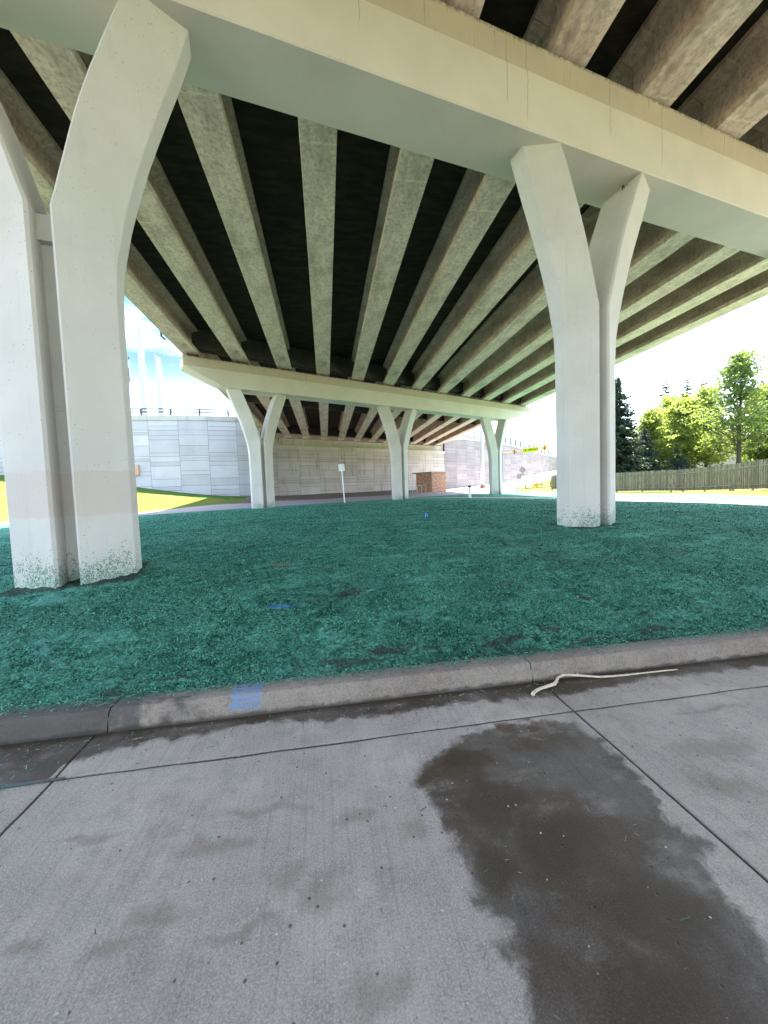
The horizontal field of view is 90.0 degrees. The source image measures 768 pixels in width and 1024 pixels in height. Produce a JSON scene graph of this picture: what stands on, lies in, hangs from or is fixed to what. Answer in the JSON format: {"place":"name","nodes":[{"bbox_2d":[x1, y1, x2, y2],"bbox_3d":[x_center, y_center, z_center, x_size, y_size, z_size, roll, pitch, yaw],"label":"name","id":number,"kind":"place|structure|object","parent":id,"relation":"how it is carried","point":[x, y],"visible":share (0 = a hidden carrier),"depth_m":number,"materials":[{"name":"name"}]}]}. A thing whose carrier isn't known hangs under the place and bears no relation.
{"place":"outdoors","nodes":[
{"label":"outdoors","id":0,"kind":"place"},
{"bbox_2d":[0,476,247,526],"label":"verge grass","id":1,"kind":"structure","parent":0,"point":[147,490],"depth_m":42.02,"materials":[{"name":"plant"}]},
{"bbox_2d":[0,482,539,525],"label":"street","id":2,"kind":"structure","parent":0,"point":[296,502],"depth_m":40.88,"materials":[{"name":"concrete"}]},
{"bbox_2d":[480,426,484,487],"bbox_3d":[15.144,-11.113,59.582,0.840,15.200,0.840,-3,3,-9],"label":"sign pole","id":3,"kind":"object","parent":2,"relation":"on","point":[482,479],"visible":0.62,"depth_m":59.52,"materials":[{"name":"metal"}]},
{"bbox_2d":[519,466,525,484],"bbox_3d":[23.426,-5.963,64.954,1.240,3.520,0.102,-1,3,16],"label":"diamond sign","id":4,"kind":"object","parent":2,"relation":"on","point":[522,469],"visible":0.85,"depth_m":64.92,"materials":[{"name":"metal"}]},
{"bbox_2d":[502,444,555,488],"bbox_3d":[19.191,-5.914,51.313,0.285,5.756,8.717,-4,4,-31],"label":"signal mast","id":5,"kind":"object","parent":2,"relation":"on","point":[532,449],"visible":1,"depth_m":51.77,"materials":[{"name":"metal"}]},
{"bbox_2d":[515,480,550,491],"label":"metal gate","id":6,"kind":"structure","parent":2,"relation":"on","point":[536,484],"depth_m":50.83,"materials":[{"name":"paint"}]},
{"bbox_2d":[242,490,416,503],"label":"soil bank","id":7,"kind":"structure","parent":0,"point":[321,496],"depth_m":51.36,"materials":[{"name":"brown soil"}]},
{"bbox_2d":[273,433,444,495],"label":"abutment wall","id":8,"kind":"structure","parent":7,"relation":"on","point":[304,466],"depth_m":55.62,"materials":[{"name":"concrete"}]},
{"bbox_2d":[0,654,767,1023],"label":"road","id":9,"kind":"structure","parent":0,"point":[124,906],"depth_m":1.66,"materials":[{"name":"concrete"}]},
{"bbox_2d":[0,777,64,788],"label":"joint","id":10,"kind":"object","parent":9,"relation":"on","point":[29,782],"depth_m":2.20,"materials":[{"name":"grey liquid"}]},
{"bbox_2d":[0,657,766,1023],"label":"mulch debris","id":11,"kind":"object","parent":9,"relation":"on","point":[402,729],"visible":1,"depth_m":2.62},
{"bbox_2d":[0,628,767,744],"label":"kerb","id":12,"kind":"structure","parent":9,"relation":"on","point":[161,709],"depth_m":2.95,"materials":[{"name":"concrete"}]},
{"bbox_2d":[0,626,767,716],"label":"mulch overspray","id":13,"kind":"object","parent":12,"relation":"on","point":[189,689],"visible":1,"depth_m":3.01,"materials":[{"name":"teal"}]},
{"bbox_2d":[531,669,677,695],"bbox_3d":[1.774,1.339,3.150,1.383,0.047,0.175,-3,3,-13],"label":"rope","id":14,"kind":"object","parent":9,"relation":"on","point":[536,690],"visible":1,"depth_m":3.14,"materials":[{"name":"beige fabric"}]},
{"bbox_2d":[0,491,767,708],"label":"hydroseeded ground","id":15,"kind":"structure","parent":0,"point":[513,640],"depth_m":4.64,"materials":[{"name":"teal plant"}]},
{"bbox_2d":[338,464,344,502],"bbox_3d":[-3.026,-2.012,28.425,0.440,3.060,0.102,-5,4,-8],"label":"road sign","id":16,"kind":"object","parent":15,"relation":"on","point":[341,467],"visible":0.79,"depth_m":28.39,"materials":[{"name":"white metal"}]},
{"bbox_2d":[180,353,530,508],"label":"bridge pier","id":17,"kind":"structure","parent":15,"relation":"on","point":[236,381],"depth_m":26.01,"materials":[{"name":"concrete"}]},
{"bbox_2d":[0,0,767,588],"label":"bridge pier","id":18,"kind":"structure","parent":15,"relation":"on","point":[554,138],"depth_m":5.95,"materials":[{"name":"concrete"}]},
{"bbox_2d":[0,0,767,444],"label":"overpass deck","id":19,"kind":"structure","parent":18,"relation":"on","point":[262,236],"depth_m":13.59,"materials":[{"name":"concrete"}]},
{"bbox_2d":[468,485,470,497],"bbox_3d":[6.464,-1.435,28.969,0.240,1.160,0.240,-3,3,-9],"label":"bollard","id":20,"kind":"object","parent":15,"relation":"on","point":[469,491],"visible":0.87,"depth_m":28.88,"materials":[{"name":"white paint"}]},
{"bbox_2d":[0,470,767,521],"bbox_3d":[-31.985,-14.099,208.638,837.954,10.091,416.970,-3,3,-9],"label":"lawn","id":21,"kind":"structure","parent":0,"point":[148,502],"depth_m":35.05,"materials":[{"name":"green plant"}]},
{"bbox_2d":[128,357,132,414],"bbox_3d":[-40.001,-14.689,60.217,1.450,18.784,0.292,-3,3,-9],"label":"flagpole","id":22,"kind":"object","parent":21,"relation":"on","point":[130,382],"visible":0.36,"depth_m":59.98,"materials":[{"name":"metal"}]},
{"bbox_2d":[0,408,260,495],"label":"retaining wall","id":23,"kind":"structure","parent":21,"relation":"on","point":[204,455],"depth_m":43.30,"materials":[{"name":"concrete"}]},
{"bbox_2d":[136,325,147,414],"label":"white pylon","id":24,"kind":"object","parent":21,"relation":"on","point":[141,365],"visible":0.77,"depth_m":140.44,"materials":[{"name":"concrete"}]},
{"bbox_2d":[154,354,163,414],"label":"white pylon","id":25,"kind":"object","parent":21,"relation":"on","point":[159,382],"visible":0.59,"depth_m":160.29,"materials":[{"name":"concrete"}]},
{"bbox_2d":[443,431,555,488],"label":"retaining wall","id":26,"kind":"structure","parent":21,"relation":"on","point":[462,461],"depth_m":74.04,"materials":[{"name":"concrete"}]},
{"bbox_2d":[615,377,652,472],"bbox_3d":[28.303,-9.786,45.763,7.854,12.600,8.169,-4,4,-34],"label":"spruce tree","id":27,"kind":"object","parent":21,"relation":"on","point":[626,449],"visible":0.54,"depth_m":44.95,"materials":[{"name":"green plant"}]},
{"bbox_2d":[628,428,671,470],"bbox_3d":[32.363,-7.181,47.839,6.570,6.465,7.188,-3,3,-9],"label":"spruce tree","id":28,"kind":"object","parent":21,"relation":"on","point":[650,454],"visible":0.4,"depth_m":46.97,"materials":[{"name":"green plant"}]},
{"bbox_2d":[551,459,767,491],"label":"wooden fence","id":29,"kind":"object","parent":21,"relation":"on","point":[752,475],"visible":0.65,"depth_m":29.39,"materials":[{"name":"wood"}]},
{"bbox_2d":[630,406,689,468],"bbox_3d":[34.489,-8.958,49.437,7.222,9.644,7.584,-5,4,-37],"label":"leafy tree","id":30,"kind":"object","parent":21,"relation":"on","point":[650,420],"visible":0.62,"depth_m":48.37,"materials":[{"name":"green plant"}]},
{"bbox_2d":[658,382,671,424],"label":"spruce tree","id":31,"kind":"object","parent":21,"relation":"on","point":[666,392],"visible":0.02,"depth_m":79.96,"materials":[{"name":"green plant"}]},
{"bbox_2d":[642,391,704,467],"bbox_3d":[41.031,-11.093,54.502,8.819,11.755,8.379,-4,4,-33],"label":"leafy tree","id":32,"kind":"object","parent":21,"relation":"on","point":[667,401],"visible":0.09,"depth_m":53.74,"materials":[{"name":"green plant"}]},
{"bbox_2d":[661,448,695,469],"bbox_3d":[36.104,-6.048,47.384,4.643,3.690,4.653,-4,4,-36],"label":"spruce tree","id":33,"kind":"object","parent":21,"relation":"on","point":[678,460],"visible":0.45,"depth_m":46.72,"materials":[{"name":"green plant"}]},
{"bbox_2d":[680,379,701,439],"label":"spruce tree","id":34,"kind":"object","parent":21,"relation":"on","point":[686,387],"visible":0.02,"depth_m":79.95,"materials":[{"name":"green plant"}]},
{"bbox_2d":[653,389,729,468],"bbox_3d":[39.164,-10.236,50.463,7.813,10.972,10.664,-1,3,17],"label":"leafy tree","id":35,"kind":"object","parent":21,"relation":"on","point":[679,410],"visible":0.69,"depth_m":48.68,"materials":[{"name":"green plant"}]},
{"bbox_2d":[682,383,750,466],"bbox_3d":[43.718,-11.249,52.603,10.013,11.837,9.708,0,4,39],"label":"leafy tree","id":36,"kind":"object","parent":21,"relation":"on","point":[703,393],"visible":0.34,"depth_m":51.22,"materials":[{"name":"green plant"}]},
{"bbox_2d":[675,344,767,463],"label":"leafy tree","id":37,"kind":"object","parent":21,"relation":"on","point":[739,367],"visible":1,"depth_m":41.47,"materials":[{"name":"green plant"}]},
{"bbox_2d":[690,432,757,467],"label":"house","id":38,"kind":"structure","parent":21,"relation":"on","point":[730,461],"depth_m":57.44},
{"bbox_2d":[723,381,767,463],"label":"leafy tree","id":39,"kind":"object","parent":21,"relation":"on","point":[744,444],"visible":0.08,"depth_m":49.42,"materials":[{"name":"green plant"}]},
{"bbox_2d":[743,386,767,460],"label":"leafy tree","id":40,"kind":"object","parent":21,"relation":"on","point":[760,454],"visible":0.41,"depth_m":45.10,"materials":[{"name":"green plant"}]},
{"bbox_2d":[412,471,446,492],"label":"brick shed","id":41,"kind":"structure","parent":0,"point":[433,481],"depth_m":51.85,"materials":[{"name":"brown brick"}]},
{"bbox_2d":[124,295,767,455],"label":"sky","id":42,"kind":"structure","parent":0,"point":[180,389],"materials":[{"name":"white"}]},
{"bbox_2d":[409,471,767,504],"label":"sidewalk","id":43,"kind":"structure","parent":0,"point":[543,476],"depth_m":29.30,"materials":[{"name":"concrete"}]}
]}

